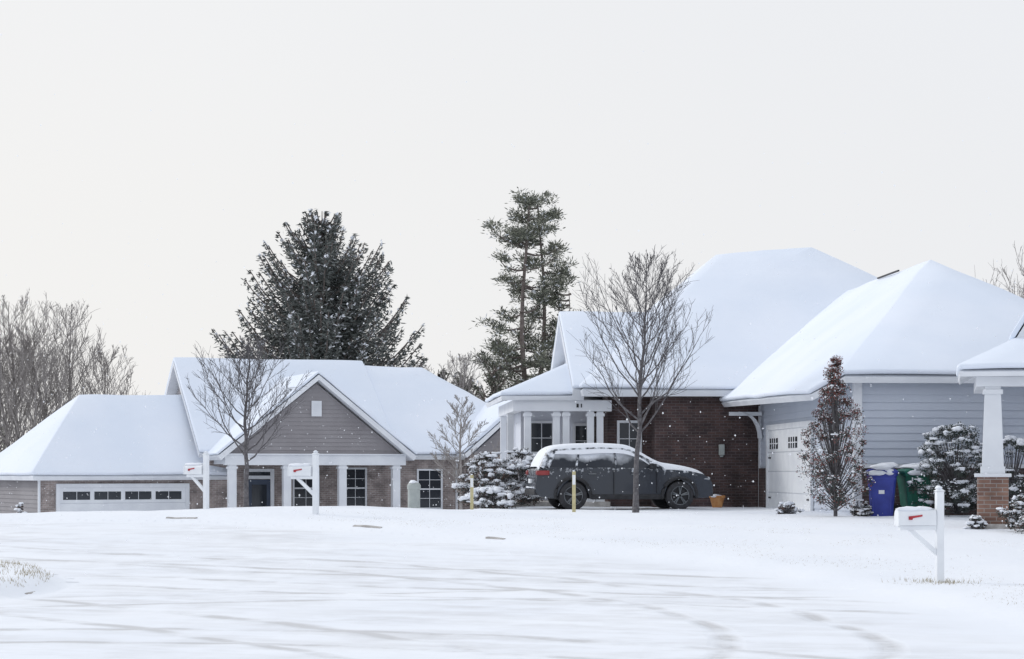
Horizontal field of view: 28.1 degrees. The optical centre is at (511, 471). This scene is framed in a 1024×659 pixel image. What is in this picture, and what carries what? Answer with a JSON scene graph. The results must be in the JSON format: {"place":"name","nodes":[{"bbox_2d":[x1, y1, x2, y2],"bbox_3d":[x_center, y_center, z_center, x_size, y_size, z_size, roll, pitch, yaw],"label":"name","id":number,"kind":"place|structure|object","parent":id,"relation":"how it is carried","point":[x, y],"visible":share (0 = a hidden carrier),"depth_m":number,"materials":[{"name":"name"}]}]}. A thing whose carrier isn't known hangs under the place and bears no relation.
{"place":"outdoors","nodes":[
{"label":"outdoors","id":0,"kind":"place"},
{"bbox_2d":[208,371,417,454],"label":"porch roof snow","id":1,"kind":"structure","parent":0,"point":[226,440],"depth_m":79.67,"materials":[{"name":"white snow"}]},
{"bbox_2d":[230,383,395,452],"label":"porch gable wall","id":2,"kind":"structure","parent":0,"point":[297,398],"depth_m":79.34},
{"bbox_2d":[457,422,499,457],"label":"bay roof deck","id":3,"kind":"structure","parent":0,"point":[486,436],"depth_m":82.35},
{"bbox_2d":[474,430,499,454],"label":"bay gable siding","id":4,"kind":"object","parent":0,"point":[493,440],"visible":0.2,"depth_m":82.93,"materials":[{"name":"grey wood"}]},
{"bbox_2d":[0,519,1023,658],"bbox_3d":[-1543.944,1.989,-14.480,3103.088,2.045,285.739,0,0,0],"label":"road","id":5,"kind":"structure","parent":0,"point":[234,593],"depth_m":24.47,"materials":[{"name":"white snow"}]},
{"bbox_2d":[0,506,1023,626],"bbox_3d":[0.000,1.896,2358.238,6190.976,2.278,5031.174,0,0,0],"label":"ground","id":6,"kind":"structure","parent":0,"point":[973,549],"depth_m":35.32,"materials":[{"name":"white snow"}]},
{"bbox_2d":[14,502,26,512],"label":"shrub","id":7,"kind":"object","parent":6,"relation":"on","point":[19,508],"visible":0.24,"depth_m":74.99,"materials":[{"name":"green plant"}]},
{"bbox_2d":[0,325,55,450],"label":"bare tree","id":8,"kind":"object","parent":6,"relation":"on","point":[8,386],"visible":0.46,"depth_m":104.07,"materials":[{"name":"brown plant"}]},
{"bbox_2d":[0,341,93,446],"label":"bare tree","id":9,"kind":"object","parent":6,"relation":"on","point":[34,406],"visible":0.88,"depth_m":101.08,"materials":[{"name":"brown plant"}]},
{"bbox_2d":[0,289,98,451],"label":"bare tree","id":10,"kind":"object","parent":6,"relation":"on","point":[8,352],"visible":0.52,"depth_m":103.75,"materials":[{"name":"brown plant"}]},
{"bbox_2d":[0,298,124,427],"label":"bare tree","id":11,"kind":"object","parent":6,"relation":"on","point":[71,342],"visible":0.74,"depth_m":102.51,"materials":[{"name":"plant"}]},
{"bbox_2d":[73,344,145,394],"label":"bare tree","id":12,"kind":"object","parent":6,"relation":"on","point":[113,354],"visible":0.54,"depth_m":106.87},
{"bbox_2d":[0,394,226,512],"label":"garage wing","id":13,"kind":"structure","parent":6,"relation":"on","point":[109,460],"depth_m":79.13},
{"bbox_2d":[56,483,189,511],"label":"garage door","id":14,"kind":"structure","parent":13,"relation":"in","point":[66,498],"depth_m":78.36,"materials":[{"name":"white"}]},
{"bbox_2d":[183,451,208,508],"bbox_3d":[-6.952,0.254,45.159,0.693,1.428,0.186,0,0,35],"label":"mailbox","id":15,"kind":"object","parent":6,"relation":"on","point":[192,470],"visible":0.93,"depth_m":44.99,"materials":[{"name":"white plastic"}]},
{"bbox_2d":[184,332,308,506],"bbox_3d":[-6.069,-1.162,47.154,2.804,4.119,2.683,0,0,0],"label":"street tree","id":16,"kind":"object","parent":6,"relation":"on","point":[246,415],"visible":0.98,"depth_m":46.95,"materials":[{"name":"brown plant"}]},
{"bbox_2d":[25,517,505,593],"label":"kerb","id":17,"kind":"structure","parent":6,"relation":"on","point":[368,526],"depth_m":38.26,"materials":[{"name":"concrete"}]},
{"bbox_2d":[288,450,318,513],"bbox_3d":[-4.186,0.282,41.116,0.693,1.428,0.186,0,0,25],"label":"mailbox","id":18,"kind":"object","parent":6,"relation":"on","point":[298,472],"visible":0.91,"depth_m":41.00,"materials":[{"name":"white plastic"}]},
{"bbox_2d":[226,465,401,507],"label":"porch columns","id":19,"kind":"structure","parent":6,"relation":"on","point":[286,486],"depth_m":79.66,"materials":[{"name":"white wood"}]},
{"bbox_2d":[214,453,405,464],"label":"porch beam","id":20,"kind":"structure","parent":19,"relation":"on","point":[348,459],"depth_m":79.40,"materials":[{"name":"white wood"}]},
{"bbox_2d":[209,375,416,460],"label":"porch roof deck","id":21,"kind":"structure","parent":20,"relation":"on","point":[356,411],"depth_m":79.45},
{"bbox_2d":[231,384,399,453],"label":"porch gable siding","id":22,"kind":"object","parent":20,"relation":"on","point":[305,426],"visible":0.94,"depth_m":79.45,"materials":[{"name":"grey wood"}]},
{"bbox_2d":[311,401,321,415],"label":"gable vent","id":23,"kind":"object","parent":22,"relation":"attached to","point":[316,408],"visible":1,"depth_m":79.35,"materials":[{"name":"white plastic"}]},
{"bbox_2d":[210,208,428,367],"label":"spruce tree","id":24,"kind":"object","parent":6,"relation":"on","point":[322,283],"visible":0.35,"depth_m":108.67,"materials":[{"name":"green plant"}]},
{"bbox_2d":[209,459,461,509],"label":"walls","id":25,"kind":"structure","parent":6,"relation":"on","point":[378,489],"depth_m":82.23,"materials":[{"name":"beige brick"}]},
{"bbox_2d":[165,362,203,456],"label":"roof deck","id":26,"kind":"structure","parent":25,"relation":"on","point":[173,385],"depth_m":84.82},
{"bbox_2d":[164,357,390,451],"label":"roof snow","id":27,"kind":"structure","parent":26,"relation":"on","point":[351,379],"depth_m":84.22,"materials":[{"name":"white snow"}]},
{"bbox_2d":[244,469,273,506],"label":"front door","id":28,"kind":"structure","parent":25,"relation":"attached to","point":[261,485],"depth_m":80.68,"materials":[{"name":"paint"}]},
{"bbox_2d":[292,468,319,505],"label":"window","id":29,"kind":"structure","parent":25,"relation":"attached to","point":[304,498],"depth_m":81.29,"materials":[{"name":"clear glass"}]},
{"bbox_2d":[347,468,366,505],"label":"window","id":30,"kind":"structure","parent":25,"relation":"attached to","point":[357,495],"depth_m":82.05,"materials":[{"name":"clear glass"}]},
{"bbox_2d":[417,469,442,508],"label":"window","id":31,"kind":"structure","parent":25,"relation":"attached to","point":[428,480],"depth_m":83.11,"materials":[{"name":"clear glass"}]},
{"bbox_2d":[414,454,464,459],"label":"side roof deck","id":32,"kind":"structure","parent":25,"relation":"on","point":[424,456],"depth_m":82.75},
{"bbox_2d":[364,365,499,453],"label":"side roof snow","id":33,"kind":"structure","parent":32,"relation":"on","point":[412,385],"depth_m":85.59,"materials":[{"name":"white snow"}]},
{"bbox_2d":[455,460,457,509],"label":"eave downpipe","id":34,"kind":"object","parent":25,"relation":"attached to","point":[456,499],"visible":0.43,"depth_m":83.42,"materials":[{"name":"white metal"}]},
{"bbox_2d":[456,400,511,452],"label":"bay roof snow","id":35,"kind":"structure","parent":25,"relation":"on","point":[485,414],"depth_m":83.57,"materials":[{"name":"white snow"}]},
{"bbox_2d":[407,480,420,507],"bbox_3d":[-2.370,0.641,49.500,0.380,0.883,0.380,0,0,0],"label":"utility pedestal","id":36,"kind":"object","parent":6,"relation":"on","point":[413,487],"visible":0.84,"depth_m":49.38,"materials":[{"name":"plastic"}]},
{"bbox_2d":[404,363,433,370],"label":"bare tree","id":37,"kind":"object","parent":6,"relation":"on","point":[421,366],"visible":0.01,"depth_m":103.72,"materials":[{"name":"plant"}]},
{"bbox_2d":[433,368,453,383],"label":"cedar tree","id":38,"kind":"object","parent":6,"relation":"on","point":[446,373],"visible":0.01,"depth_m":115.88,"materials":[{"name":"green plant"}]},
{"bbox_2d":[437,351,487,399],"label":"bare tree","id":39,"kind":"object","parent":6,"relation":"on","point":[465,361],"visible":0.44,"depth_m":103.82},
{"bbox_2d":[427,395,499,509],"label":"ornamental tree","id":40,"kind":"object","parent":6,"relation":"on","point":[455,408],"visible":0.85,"depth_m":74.03,"materials":[{"name":"brown plant"}]},
{"bbox_2d":[453,372,481,395],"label":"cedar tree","id":41,"kind":"object","parent":6,"relation":"on","point":[475,387],"visible":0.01,"depth_m":111.73,"materials":[{"name":"green plant"}]},
{"bbox_2d":[470,474,473,509],"bbox_3d":[-0.980,0.537,50.001,0.080,0.975,0.055,0,0,0],"label":"marker post","id":42,"kind":"object","parent":6,"relation":"on","point":[471,491],"visible":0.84,"depth_m":49.99,"materials":[{"name":"paint"}]},
{"bbox_2d":[462,455,499,509],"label":"bay walls","id":43,"kind":"structure","parent":6,"relation":"on","point":[465,470],"depth_m":83.08,"materials":[{"name":"brown brick"}]},
{"bbox_2d":[459,486,516,508],"bbox_3d":[-0.621,0.748,53.042,1.500,0.794,1.806,0,0,0],"label":"snowy shrub","id":44,"kind":"object","parent":6,"relation":"on","point":[481,500],"visible":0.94,"depth_m":52.60,"materials":[{"name":"green plant"}]},
{"bbox_2d":[452,451,526,507],"bbox_3d":[-0.582,0.219,54.503,2.058,1.568,1.956,0,0,0],"label":"snowy shrub","id":45,"kind":"object","parent":6,"relation":"on","point":[489,472],"visible":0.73,"depth_m":54.19,"materials":[{"name":"green plant"}]},
{"bbox_2d":[476,364,509,402],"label":"cedar tree","id":46,"kind":"object","parent":6,"relation":"on","point":[494,381],"visible":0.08,"depth_m":112.99,"materials":[{"name":"green plant"}]},
{"bbox_2d":[511,377,528,386],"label":"cedar tree","id":47,"kind":"object","parent":6,"relation":"on","point":[516,382],"depth_m":114.65,"materials":[{"name":"green plant"}]},
{"bbox_2d":[498,447,546,505],"bbox_3d":[0.263,0.140,55.231,1.507,1.608,1.427,0,0,42],"label":"snowy shrub","id":48,"kind":"object","parent":6,"relation":"on","point":[519,454],"visible":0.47,"depth_m":54.92,"materials":[{"name":"green plant"}]},
{"bbox_2d":[468,187,587,388],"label":"pine tree","id":49,"kind":"object","parent":6,"relation":"on","point":[518,237],"visible":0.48,"depth_m":120.07,"materials":[{"name":"green plant"}]},
{"bbox_2d":[500,411,604,501],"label":"porch columns","id":50,"kind":"structure","parent":6,"relation":"on","point":[507,433],"depth_m":56.08,"materials":[{"name":"white wood"}]},
{"bbox_2d":[499,400,611,416],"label":"porch beam","id":51,"kind":"structure","parent":50,"relation":"on","point":[513,406],"depth_m":55.98,"materials":[{"name":"white wood"}]},
{"bbox_2d":[486,394,583,407],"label":"porch roof deck","id":52,"kind":"structure","parent":51,"relation":"on","point":[529,397],"depth_m":55.80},
{"bbox_2d":[511,500,609,506],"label":"porch floor","id":53,"kind":"structure","parent":6,"relation":"on","point":[586,504],"depth_m":55.92,"materials":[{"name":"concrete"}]},
{"bbox_2d":[514,399,601,499],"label":"entry walls","id":54,"kind":"structure","parent":53,"relation":"on","point":[577,417],"depth_m":59.02,"materials":[{"name":"white paint"}]},
{"bbox_2d":[531,421,552,453],"bbox_3d":[0.855,-0.550,58.985,0.740,1.840,0.074,0,0,-4],"label":"window entry","id":55,"kind":"object","parent":54,"relation":"attached to","point":[541,432],"depth_m":59.00,"materials":[{"name":"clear glass"}]},
{"bbox_2d":[573,423,586,442],"bbox_3d":[1.992,-0.450,57.872,0.540,1.840,0.074,0,0,-4],"label":"window porch","id":56,"kind":"object","parent":54,"relation":"attached to","point":[579,433],"depth_m":57.89,"materials":[{"name":"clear glass"}]},
{"bbox_2d":[594,411,596,442],"bbox_3d":[2.345,-0.300,57.840,0.400,3.400,0.198,0,0,-4],"label":"entry brick","id":57,"kind":"object","parent":54,"relation":"attached to","point":[595,428],"depth_m":57.74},
{"bbox_2d":[572,470,575,511],"bbox_3d":[1.400,0.487,46.301,0.080,1.046,0.055,0,0,0],"label":"marker post","id":58,"kind":"object","parent":6,"relation":"on","point":[573,490],"visible":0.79,"depth_m":46.29,"materials":[{"name":"paint"}]},
{"bbox_2d":[525,443,712,508],"bbox_3d":[2.713,0.116,52.395,4.634,1.699,2.067,0,0,-9],"label":"parked suv","id":59,"kind":"object","parent":6,"relation":"on","point":[602,473],"visible":0.97,"depth_m":51.58,"materials":[{"name":"grey paint"}]},
{"bbox_2d":[566,245,713,512],"bbox_3d":[3.079,-2.181,48.094,3.107,6.333,3.200,0,0,-35],"label":"street tree","id":60,"kind":"object","parent":6,"relation":"on","point":[641,380],"visible":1,"depth_m":47.97,"materials":[{"name":"brown plant"}]},
{"bbox_2d":[601,396,759,506],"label":"brick walls","id":61,"kind":"structure","parent":6,"relation":"on","point":[691,431],"depth_m":55.99,"materials":[{"name":"brown brick"}]},
{"bbox_2d":[551,316,652,398],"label":"entry roof deck","id":62,"kind":"structure","parent":61,"relation":"on","point":[559,355],"depth_m":60.27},
{"bbox_2d":[617,420,641,452],"bbox_3d":[3.243,-0.475,56.567,0.690,1.890,0.074,0,0,-4],"label":"window","id":63,"kind":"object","parent":61,"relation":"attached to","point":[626,434],"visible":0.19,"depth_m":56.58,"materials":[{"name":"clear glass"}]},
{"bbox_2d":[580,388,732,396],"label":"roof deck","id":64,"kind":"structure","parent":61,"relation":"on","point":[687,392],"depth_m":55.44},
{"bbox_2d":[579,247,876,388],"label":"roof snow","id":65,"kind":"structure","parent":64,"relation":"on","point":[729,288],"depth_m":59.35,"materials":[{"name":"white snow"}]},
{"bbox_2d":[719,444,724,456],"bbox_3d":[5.724,-0.575,55.917,0.150,0.350,0.135,0,0,-4],"label":"wall lamp","id":66,"kind":"object","parent":61,"relation":"attached to","point":[721,450],"visible":1,"depth_m":55.85,"materials":[{"name":"glass"}]},
{"bbox_2d":[709,494,724,506],"bbox_3d":[5.500,0.774,54.900,0.440,0.358,0.456,0,0,0],"label":"flower pot","id":67,"kind":"object","parent":6,"relation":"on","point":[716,500],"visible":0.92,"depth_m":54.75,"materials":[{"name":"ceramic"}]},
{"bbox_2d":[759,468,765,506],"bbox_3d":[6.777,0.650,55.412,0.055,1.500,0.790,0,0,-4],"label":"side wall brick","id":68,"kind":"object","parent":6,"relation":"on","point":[762,487],"visible":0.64,"depth_m":55.27,"materials":[{"name":"brown brick"}]},
{"bbox_2d":[774,501,804,513],"bbox_3d":[6.244,0.852,46.235,0.585,0.383,0.561,0,0,-33],"label":"shrub","id":69,"kind":"object","parent":6,"relation":"on","point":[791,508],"visible":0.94,"depth_m":46.15,"materials":[{"name":"green plant"}]},
{"bbox_2d":[797,354,874,515],"bbox_3d":[6.828,-0.778,43.310,1.645,3.437,1.948,0,0,0],"label":"holly tree","id":70,"kind":"object","parent":6,"relation":"on","point":[834,455],"visible":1,"depth_m":43.22,"materials":[{"name":"green plant"}]},
{"bbox_2d":[849,499,873,515],"bbox_3d":[7.482,0.789,43.697,0.547,0.419,0.532,0,0,0],"label":"shrub","id":71,"kind":"object","parent":6,"relation":"on","point":[865,509],"visible":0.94,"depth_m":43.65,"materials":[{"name":"green plant"}]},
{"bbox_2d":[866,462,898,515],"bbox_3d":[7.954,0.382,43.975,0.709,1.178,1.209,0,0,12],"label":"wheelie bin","id":72,"kind":"object","parent":6,"relation":"on","point":[882,491],"visible":0.91,"depth_m":43.69,"materials":[{"name":"blue plastic"}]},
{"bbox_2d":[897,462,934,507],"bbox_3d":[8.733,0.382,44.278,0.709,1.178,1.210,0,0,-8],"label":"wheelie bin","id":73,"kind":"object","parent":6,"relation":"on","point":[907,472],"visible":0.56,"depth_m":44.01,"materials":[{"name":"green plastic"}]},
{"bbox_2d":[894,485,944,581],"bbox_3d":[5.462,0.907,27.458,0.693,1.448,0.186,0,0,-8],"label":"mailbox","id":74,"kind":"object","parent":6,"relation":"on","point":[911,519],"visible":0.92,"depth_m":27.44,"materials":[{"name":"white plastic"}]},
{"bbox_2d":[894,510,899,525],"bbox_3d":[5.155,0.609,27.418,0.019,0.224,0.180,0,0,-8],"label":"door","id":75,"kind":"structure","parent":74,"relation":"in","point":[896,514],"depth_m":27.39,"materials":[{"name":"white plastic"}]},
{"bbox_2d":[907,421,982,516],"bbox_3d":[9.430,-0.058,43.596,1.909,2.044,1.865,0,0,-17],"label":"snowy shrub","id":76,"kind":"object","parent":6,"relation":"on","point":[956,483],"visible":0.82,"depth_m":43.34,"materials":[{"name":"green plant"}]},
{"bbox_2d":[963,515,987,528],"bbox_3d":[8.482,0.946,37.522,0.440,0.325,0.415,0,0,-24],"label":"shrub","id":77,"kind":"object","parent":6,"relation":"on","point":[973,521],"visible":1,"depth_m":37.43,"materials":[{"name":"green plant"}]},
{"bbox_2d":[972,524,1022,528],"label":"porch floor","id":78,"kind":"structure","parent":6,"relation":"on","point":[995,526],"depth_m":37.49,"materials":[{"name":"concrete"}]},
{"bbox_2d":[977,477,1008,523],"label":"brick pier","id":79,"kind":"structure","parent":78,"relation":"on","point":[992,494],"depth_m":37.73,"materials":[{"name":"brown brick"}]},
{"bbox_2d":[974,473,1011,476],"bbox_3d":[8.920,0.064,38.000,0.660,0.067,0.660,0,0,12],"label":"pier cap","id":80,"kind":"object","parent":79,"relation":"on","point":[993,475],"visible":1,"depth_m":37.68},
{"bbox_2d":[980,389,1004,472],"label":"column trim","id":81,"kind":"structure","parent":80,"relation":"on","point":[993,469],"depth_m":37.80,"materials":[{"name":"white wood"}]},
{"bbox_2d":[982,386,1003,465],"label":"tapered column","id":82,"kind":"structure","parent":80,"relation":"on","point":[992,451],"depth_m":37.84,"materials":[{"name":"white wood"}]},
{"bbox_2d":[974,376,1023,393],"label":"porch beam","id":83,"kind":"structure","parent":82,"relation":"on","point":[980,383],"depth_m":37.81,"materials":[{"name":"white wood"}]},
{"bbox_2d":[958,368,1023,384],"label":"porch roof deck","id":84,"kind":"structure","parent":83,"relation":"on","point":[964,375],"depth_m":37.62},
{"bbox_2d":[956,337,1023,376],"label":"porch roof snow","id":85,"kind":"structure","parent":84,"relation":"on","point":[1009,354],"depth_m":37.80,"materials":[{"name":"white snow"}]},
{"bbox_2d":[974,241,1023,297],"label":"bare tree","id":86,"kind":"object","parent":6,"relation":"on","point":[1022,272],"visible":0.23,"depth_m":99.81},
{"bbox_2d":[995,495,1023,533],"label":"shrub","id":87,"kind":"object","parent":6,"relation":"on","point":[1017,518],"visible":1,"depth_m":36.56,"materials":[{"name":"green plant"}]},
{"bbox_2d":[1003,435,1023,514],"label":"snowy shrub","id":88,"kind":"object","parent":6,"relation":"on","point":[1014,481],"visible":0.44,"depth_m":43.23,"materials":[{"name":"green plant"}]},
{"bbox_3d":[10.687,-0.310,50.922,7.000,3.420,10.750,0,0,-4],"label":"garage","id":89,"kind":"object","parent":6,"relation":"on","visible":0},
{"bbox_2d":[759,383,851,514],"bbox_3d":[7.174,-0.465,50.703,0.032,3.030,10.560,0,0,-4],"label":"side siding","id":90,"kind":"object","parent":89,"relation":"attached to","point":[789,412],"visible":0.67,"depth_m":49.95,"materials":[{"name":"plastic"}]},
{"bbox_2d":[729,412,761,415],"bbox_3d":[6.327,-1.570,55.493,0.890,0.100,0.120,0,0,-4],"label":"bracket arm","id":91,"kind":"object","parent":90,"relation":"attached to","point":[744,414],"visible":1,"depth_m":55.43},
{"bbox_2d":[744,412,761,438],"bbox_3d":[6.447,-1.265,55.502,0.650,0.730,0.120,0,0,-4],"label":"eave bracket","id":92,"kind":"object","parent":90,"relation":"attached to","point":[758,429],"visible":1,"depth_m":55.46,"materials":[{"name":"white wood"}]},
{"bbox_2d":[766,420,812,510],"bbox_3d":[7.022,-0.070,52.026,0.075,2.340,5.400,0,0,-4],"label":"garage door","id":93,"kind":"structure","parent":90,"relation":"in","point":[785,482],"depth_m":52.09,"materials":[{"name":"white metal"}]},
{"bbox_2d":[758,383,861,515],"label":"corner boards","id":94,"kind":"object","parent":89,"relation":"on","point":[857,392],"visible":0.5,"depth_m":45.25,"materials":[{"name":"white wood"}]},
{"bbox_2d":[862,383,1023,463],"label":"front siding","id":95,"kind":"object","parent":89,"relation":"attached to","point":[895,438],"visible":0.67,"depth_m":45.38,"materials":[{"name":"plastic"}]},
{"bbox_2d":[862,464,1023,514],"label":"brick wainscot","id":96,"kind":"object","parent":89,"relation":"attached to","point":[866,497],"visible":0.17,"depth_m":45.33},
{"bbox_2d":[0,34,1023,574],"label":"falling snow","id":97,"kind":"structure","parent":0,"point":[480,360],"depth_m":34.32,"materials":[{"name":"white snow"}]},
{"bbox_2d":[0,0,1023,448],"label":"sky","id":98,"kind":"structure","parent":0,"point":[721,92],"materials":[{"name":"white"}]},
{"bbox_2d":[485,363,571,401],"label":"porch roof snow","id":99,"kind":"structure","parent":0,"point":[556,381],"depth_m":56.08,"materials":[{"name":"white snow"}]},
{"bbox_2d":[551,311,652,387],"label":"entry roof snow","id":100,"kind":"structure","parent":0,"point":[576,356],"depth_m":58.20,"materials":[{"name":"white snow"}]},
{"bbox_2d":[722,374,996,406],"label":"garage roof deck","id":101,"kind":"structure","parent":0,"point":[902,378],"depth_m":45.09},
{"bbox_2d":[719,260,1023,401],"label":"garage roof snow","id":102,"kind":"structure","parent":101,"relation":"on","point":[867,325],"depth_m":48.79,"materials":[{"name":"white snow"}]},
{"bbox_2d":[877,270,898,278],"bbox_3d":[9.188,-5.890,58.738,0.973,1.100,8.668,0,0,-21],"label":"ridge vent","id":103,"kind":"object","parent":102,"relation":"on","point":[887,274],"visible":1,"depth_m":55.55,"materials":[{"name":"black plastic"}]},
{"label":"house walls","id":104,"kind":"object","parent":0,"visible":0},
{"bbox_2d":[1017,326,1023,337],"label":"roof deck","id":105,"kind":"structure","parent":104,"relation":"on","point":[1021,334],"depth_m":38.77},
{"bbox_2d":[1008,314,1023,340],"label":"roof snow","id":106,"kind":"structure","parent":105,"relation":"on","point":[1017,329],"depth_m":38.79,"materials":[{"name":"white snow"}]}
]}

